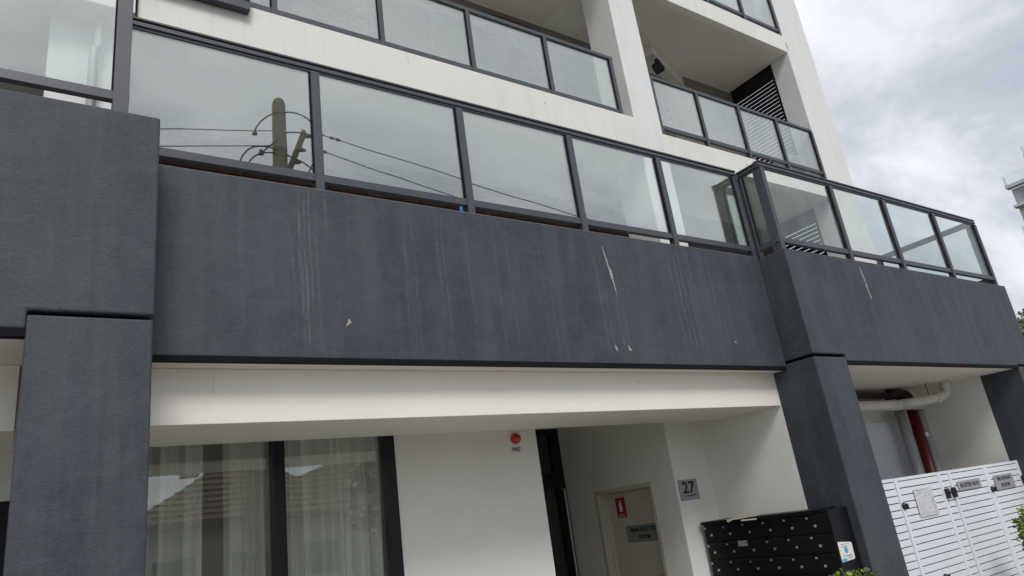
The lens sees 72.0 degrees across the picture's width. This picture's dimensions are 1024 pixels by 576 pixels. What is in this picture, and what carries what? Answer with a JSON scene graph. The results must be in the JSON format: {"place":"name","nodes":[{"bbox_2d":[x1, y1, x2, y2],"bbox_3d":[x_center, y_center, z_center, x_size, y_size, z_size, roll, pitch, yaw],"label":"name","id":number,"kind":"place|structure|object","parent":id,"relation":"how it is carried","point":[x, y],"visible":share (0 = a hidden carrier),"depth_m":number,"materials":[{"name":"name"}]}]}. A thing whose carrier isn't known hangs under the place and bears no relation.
{"place":"outdoors","nodes":[
{"label":"outdoors","id":0,"kind":"place"},
{"bbox_2d":[773,153,809,173],"bbox_3d":[4.961,-2.045,12.438,0.580,0.547,0.310,5,-23,-34],"label":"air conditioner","id":1,"kind":"object","parent":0,"point":[796,159],"visible":0.22,"depth_m":12.35,"materials":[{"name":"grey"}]},
{"bbox_2d":[833,567,870,575],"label":"shrub","id":2,"kind":"object","parent":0,"point":[849,573],"visible":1,"depth_m":5.24,"materials":[{"name":"green plant"}]},
{"bbox_2d":[741,0,1023,318],"label":"sky","id":3,"kind":"structure","parent":0,"point":[925,98],"materials":[{"name":"white"}]},
{"bbox_2d":[1009,505,1023,550],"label":"shrub","id":4,"kind":"object","parent":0,"point":[1020,526],"visible":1,"depth_m":8.22,"materials":[{"name":"green plant"}]},
{"bbox_3d":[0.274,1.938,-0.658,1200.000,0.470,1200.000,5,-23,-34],"label":"ground","id":5,"kind":"structure","parent":0,"visible":0},
{"bbox_2d":[0,0,1023,575],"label":"apartment building","id":6,"kind":"structure","parent":5,"relation":"on","point":[150,298],"depth_m":6.63,"materials":[{"name":"black"}]},
{"bbox_2d":[0,501,9,575],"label":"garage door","id":7,"kind":"structure","parent":6,"relation":"in","point":[4,506],"depth_m":4.58,"materials":[{"name":"black metal"}]},
{"bbox_2d":[0,0,133,112],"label":"glass balustrade","id":8,"kind":"object","parent":6,"relation":"on","point":[116,96],"visible":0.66,"depth_m":4.20,"materials":[{"name":"grey metal"}]},
{"bbox_2d":[85,15,105,105],"bbox_3d":[-3.351,-1.696,5.692,0.141,3.901,0.068,5,-23,-34],"label":"downpipe","id":9,"kind":"object","parent":6,"relation":"attached to","point":[95,48],"visible":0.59,"depth_m":5.72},
{"bbox_2d":[145,445,202,575],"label":"curtain","id":10,"kind":"object","parent":6,"relation":"hanging from","point":[174,521],"visible":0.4,"depth_m":5.26,"materials":[{"name":"white fabric"}]},
{"bbox_2d":[223,441,270,575],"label":"curtain","id":11,"kind":"object","parent":6,"relation":"hanging from","point":[246,528],"visible":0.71,"depth_m":5.53,"materials":[{"name":"white fabric"}]},
{"bbox_2d":[250,0,294,14],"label":"sliding door","id":12,"kind":"structure","parent":6,"relation":"in","point":[287,6],"depth_m":8.75,"materials":[{"name":"glass"}]},
{"bbox_2d":[284,436,383,575],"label":"curtain","id":13,"kind":"object","parent":6,"relation":"hanging from","point":[333,509],"visible":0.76,"depth_m":5.91,"materials":[{"name":"white fabric"}]},
{"bbox_2d":[268,435,404,575],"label":"window","id":14,"kind":"structure","parent":6,"relation":"in","point":[277,484],"depth_m":5.77,"materials":[{"name":"black metal"}]},
{"bbox_2d":[366,0,492,71],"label":"sliding door","id":15,"kind":"structure","parent":6,"relation":"in","point":[406,24],"depth_m":10.00,"materials":[{"name":"glass"}]},
{"bbox_2d":[250,0,623,113],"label":"glass balustrade","id":16,"kind":"object","parent":6,"relation":"on","point":[466,11],"visible":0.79,"depth_m":8.35,"materials":[{"name":"grey metal"}]},
{"bbox_2d":[132,16,757,257],"bbox_3d":[0.053,-1.073,6.345,6.363,1.125,0.072,5,-23,-34],"label":"glass balustrade","id":17,"kind":"object","parent":6,"relation":"on","point":[317,177],"visible":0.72,"depth_m":5.91,"materials":[{"name":"grey metal"}]},
{"bbox_2d":[510,433,520,443],"bbox_3d":[0.046,1.462,6.848,0.100,0.100,0.075,5,-23,-34],"label":"strobe light","id":18,"kind":"object","parent":6,"relation":"attached to","point":[515,438],"visible":1,"depth_m":6.82,"materials":[{"name":"red plastic"}]},
{"bbox_2d":[509,445,522,453],"bbox_3d":[0.040,1.569,6.843,0.153,0.072,0.003,5,-23,-34],"label":"fire label","id":19,"kind":"object","parent":6,"relation":"attached to","point":[515,449],"visible":1,"depth_m":6.84,"materials":[{"name":"white plastic"}]},
{"bbox_2d":[535,429,578,575],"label":"entry door","id":20,"kind":"structure","parent":6,"relation":"in","point":[556,500],"depth_m":9.26,"materials":[{"name":"black metal"}]},
{"bbox_2d":[551,51,601,103],"bbox_3d":[1.467,-2.746,11.518,1.640,2.190,0.048,5,-23,-34],"label":"sliding door","id":21,"kind":"structure","parent":6,"relation":"in","point":[575,77],"depth_m":11.52,"materials":[{"name":"glass"}]},
{"bbox_2d":[615,497,626,517],"bbox_3d":[1.349,2.720,8.720,0.005,0.236,0.167,5,-23,-34],"label":"extinguisher sign","id":22,"kind":"object","parent":6,"relation":"attached to","point":[621,508],"visible":1,"depth_m":8.72,"materials":[{"name":"red plastic"}]},
{"bbox_2d":[593,481,668,575],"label":"door","id":23,"kind":"structure","parent":6,"relation":"in","point":[621,557],"depth_m":8.56,"materials":[{"name":"beige paint"}]},
{"bbox_2d":[626,523,658,542],"bbox_3d":[1.572,2.908,8.366,0.005,0.195,0.608,5,-23,-34],"label":"room sign","id":24,"kind":"object","parent":6,"relation":"attached to","point":[642,533],"visible":0.95,"depth_m":8.39,"materials":[{"name":"grey metal"}]},
{"bbox_2d":[652,58,664,74],"bbox_3d":[2.533,-3.870,12.238,0.161,0.225,0.253,-18,-21,28],"label":"wall light","id":25,"kind":"object","parent":6,"relation":"attached to","point":[658,67],"visible":1,"depth_m":12.17,"materials":[{"name":"black metal"}]},
{"bbox_2d":[677,478,699,500],"bbox_3d":[1.990,2.271,7.932,0.310,0.224,0.006,5,-23,-34],"label":"number sign","id":26,"kind":"object","parent":6,"relation":"attached to","point":[688,489],"visible":1,"depth_m":7.93,"materials":[{"name":"silver metal"}]},
{"bbox_2d":[688,245,764,256],"bbox_3d":[3.894,0.366,11.888,2.000,2.140,0.048,5,-23,-34],"label":"sliding door","id":27,"kind":"structure","parent":6,"relation":"in","point":[694,246],"depth_m":12.04,"materials":[{"name":"grey metal"}]},
{"bbox_2d":[649,75,826,178],"bbox_3d":[3.729,-2.497,11.308,4.065,1.003,0.068,5,-23,-34],"label":"glass balustrade","id":28,"kind":"object","parent":6,"relation":"on","point":[707,141],"visible":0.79,"depth_m":11.23,"materials":[{"name":"grey metal"}]},
{"bbox_2d":[703,0,781,35],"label":"glass balustrade","id":29,"kind":"object","parent":6,"relation":"on","point":[743,15],"visible":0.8,"depth_m":12.79,"materials":[{"name":"grey metal"}]},
{"bbox_2d":[700,506,864,575],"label":"mailbox bank","id":30,"kind":"structure","parent":6,"relation":"attached to","point":[798,543],"depth_m":6.96,"materials":[{"name":"black metal"}]},
{"bbox_2d":[704,524,724,541],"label":"mailbox door","id":31,"kind":"structure","parent":30,"relation":"in","point":[713,532],"depth_m":7.66,"materials":[{"name":"black metal"}]},
{"bbox_2d":[707,541,728,558],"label":"mailbox door","id":32,"kind":"structure","parent":30,"relation":"in","point":[717,550],"depth_m":7.60,"materials":[{"name":"black metal"}]},
{"bbox_2d":[711,559,732,575],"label":"mailbox door","id":33,"kind":"structure","parent":30,"relation":"in","point":[722,567],"depth_m":7.54,"materials":[{"name":"black metal"}]},
{"bbox_2d":[722,522,744,539],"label":"mailbox door","id":34,"kind":"structure","parent":30,"relation":"in","point":[732,531],"depth_m":7.46,"materials":[{"name":"black metal"}]},
{"bbox_2d":[726,540,748,557],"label":"mailbox door","id":35,"kind":"structure","parent":30,"relation":"in","point":[734,550],"depth_m":7.41,"materials":[{"name":"black metal"}]},
{"bbox_2d":[730,558,752,575],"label":"mailbox door","id":36,"kind":"structure","parent":30,"relation":"in","point":[740,567],"depth_m":7.35,"materials":[{"name":"black metal"}]},
{"bbox_2d":[727,515,756,521],"bbox_3d":[2.399,2.404,7.343,0.002,0.046,0.415,5,-23,-34],"label":"paper strip","id":37,"kind":"object","parent":30,"relation":"attached to","point":[731,519],"visible":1,"depth_m":7.37,"materials":[{"name":"beige paper"}]},
{"bbox_2d":[741,520,764,538],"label":"mailbox door","id":38,"kind":"structure","parent":30,"relation":"in","point":[751,529],"depth_m":7.26,"materials":[{"name":"black metal"}]},
{"bbox_2d":[745,538,768,556],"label":"mailbox door","id":39,"kind":"structure","parent":30,"relation":"in","point":[756,547],"depth_m":7.21,"materials":[{"name":"black metal"}]},
{"bbox_2d":[749,557,773,574],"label":"mailbox door","id":40,"kind":"structure","parent":30,"relation":"in","point":[761,565],"depth_m":7.15,"materials":[{"name":"black metal"}]},
{"bbox_2d":[761,518,785,536],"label":"mailbox door","id":41,"kind":"structure","parent":30,"relation":"in","point":[771,527],"depth_m":7.07,"materials":[{"name":"black metal"}]},
{"bbox_2d":[765,537,790,555],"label":"mailbox door","id":42,"kind":"structure","parent":30,"relation":"in","point":[778,545],"depth_m":7.01,"materials":[{"name":"black metal"}]},
{"bbox_2d":[770,556,795,574],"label":"mailbox door","id":43,"kind":"structure","parent":30,"relation":"in","point":[780,564],"depth_m":6.95,"materials":[{"name":"black metal"}]},
{"bbox_2d":[782,516,808,534],"bbox_3d":[2.765,2.320,6.875,0.027,0.166,0.253,5,-23,-34],"label":"mailbox door","id":44,"kind":"structure","parent":30,"relation":"in","point":[796,525],"depth_m":6.87,"materials":[{"name":"black metal"}]},
{"bbox_2d":[787,535,813,554],"bbox_3d":[2.789,2.487,6.818,0.027,0.166,0.253,5,-23,-34],"label":"mailbox door","id":45,"kind":"structure","parent":30,"relation":"in","point":[802,544],"depth_m":6.81,"materials":[{"name":"black metal"}]},
{"bbox_2d":[792,554,818,573],"bbox_3d":[2.812,2.654,6.761,0.027,0.166,0.253,5,-23,-34],"label":"mailbox door","id":46,"kind":"structure","parent":30,"relation":"in","point":[803,564],"depth_m":6.76,"materials":[{"name":"black metal"}]},
{"bbox_2d":[805,513,832,533],"bbox_3d":[2.906,2.233,6.678,0.027,0.166,0.253,5,-23,-34],"label":"mailbox door","id":47,"kind":"structure","parent":30,"relation":"in","point":[816,523],"depth_m":6.67,"materials":[{"name":"black metal"}]},
{"bbox_2d":[810,533,838,552],"bbox_3d":[2.930,2.400,6.621,0.027,0.166,0.253,5,-23,-34],"label":"mailbox door","id":48,"kind":"structure","parent":30,"relation":"in","point":[821,543],"depth_m":6.62,"materials":[{"name":"black metal"}]},
{"bbox_2d":[815,553,843,572],"bbox_3d":[2.954,2.567,6.564,0.027,0.166,0.253,5,-23,-34],"label":"mailbox door","id":49,"kind":"structure","parent":30,"relation":"in","point":[827,563],"depth_m":6.56,"materials":[{"name":"black metal"}]},
{"bbox_2d":[820,574,842,575],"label":"mailbox door","id":50,"kind":"structure","parent":30,"relation":"in","point":[820,574],"depth_m":6.57,"materials":[{"name":"black metal"}]},
{"bbox_2d":[838,542,854,561],"bbox_3d":[3.133,2.460,6.593,0.226,0.180,0.002,5,-23,-34],"label":"sticker","id":51,"kind":"object","parent":30,"relation":"attached to","point":[846,551],"visible":1,"depth_m":6.59,"materials":[{"name":"white paper"}]},
{"bbox_2d":[736,160,997,284],"bbox_3d":[4.667,-0.470,9.983,5.416,1.120,1.603,5,-23,-34],"label":"glass balustrade","id":52,"kind":"object","parent":6,"relation":"on","point":[778,240],"visible":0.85,"depth_m":8.86,"materials":[{"name":"grey metal"}]},
{"bbox_2d":[858,399,881,400],"bbox_3d":[4.132,1.534,9.511,3.100,0.090,0.080,5,-23,-34],"label":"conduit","id":53,"kind":"object","parent":6,"relation":"attached to","point":[869,399],"visible":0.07,"depth_m":10.17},
{"bbox_2d":[856,389,936,473],"bbox_3d":[4.699,2.780,9.145,3.611,2.966,0.207,5,-23,-34],"label":"pipe","id":54,"kind":"object","parent":6,"relation":"attached to","point":[920,434],"visible":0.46,"depth_m":10.26,"materials":[{"name":"red metal"}]},
{"bbox_2d":[858,381,950,411],"bbox_3d":[4.738,1.450,9.389,3.953,0.362,0.427,5,-23,-34],"label":"drain pipe","id":55,"kind":"object","parent":6,"relation":"hanging from","point":[922,402],"visible":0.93,"depth_m":10.04,"materials":[{"name":"white plastic"}]},
{"bbox_2d":[894,410,923,474],"bbox_3d":[5.893,3.029,9.986,0.133,2.720,0.136,5,-23,-34],"label":"downpipe","id":56,"kind":"object","parent":6,"relation":"attached to","point":[909,443],"depth_m":10.21,"materials":[{"name":"grey plastic"}]},
{"bbox_2d":[918,409,942,471],"bbox_3d":[6.335,3.070,10.259,0.133,2.700,0.136,5,-23,-34],"label":"downpipe","id":57,"kind":"object","parent":6,"relation":"attached to","point":[930,441],"depth_m":10.46,"materials":[{"name":"grey metal"}]},
{"bbox_2d":[881,460,1023,575],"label":"slatted gate","id":58,"kind":"structure","parent":6,"relation":"attached to","point":[968,532],"depth_m":8.53,"materials":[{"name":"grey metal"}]},
{"bbox_2d":[913,487,938,516],"bbox_3d":[4.850,2.502,8.245,0.426,0.309,0.006,5,-23,-34],"label":"notice","id":59,"kind":"object","parent":58,"relation":"attached to","point":[926,501],"visible":1,"depth_m":8.24,"materials":[{"name":"paper"}]},
{"bbox_2d":[957,478,981,490],"bbox_3d":[5.805,2.490,8.935,0.613,0.109,0.006,5,-23,-34],"label":"booster sign","id":60,"kind":"object","parent":58,"relation":"attached to","point":[969,484],"visible":1,"depth_m":8.93,"materials":[{"name":"silver metal"}]},
{"bbox_2d":[993,473,1015,489],"bbox_3d":[6.633,2.603,9.480,0.570,0.184,0.006,5,-23,-34],"label":"hydrant sign","id":61,"kind":"object","parent":58,"relation":"attached to","point":[1004,481],"visible":0.99,"depth_m":9.47,"materials":[{"name":"silver metal"}]},
{"bbox_2d":[1004,155,1023,219],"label":"apartment tower","id":62,"kind":"structure","parent":5,"relation":"on","point":[1018,193],"depth_m":50.79,"materials":[{"name":"grey concrete"}]},
{"bbox_2d":[1017,309,1023,335],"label":"gum tree","id":63,"kind":"object","parent":5,"relation":"on","point":[1021,322],"visible":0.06,"depth_m":31.12,"materials":[{"name":"green plant"}]}
]}

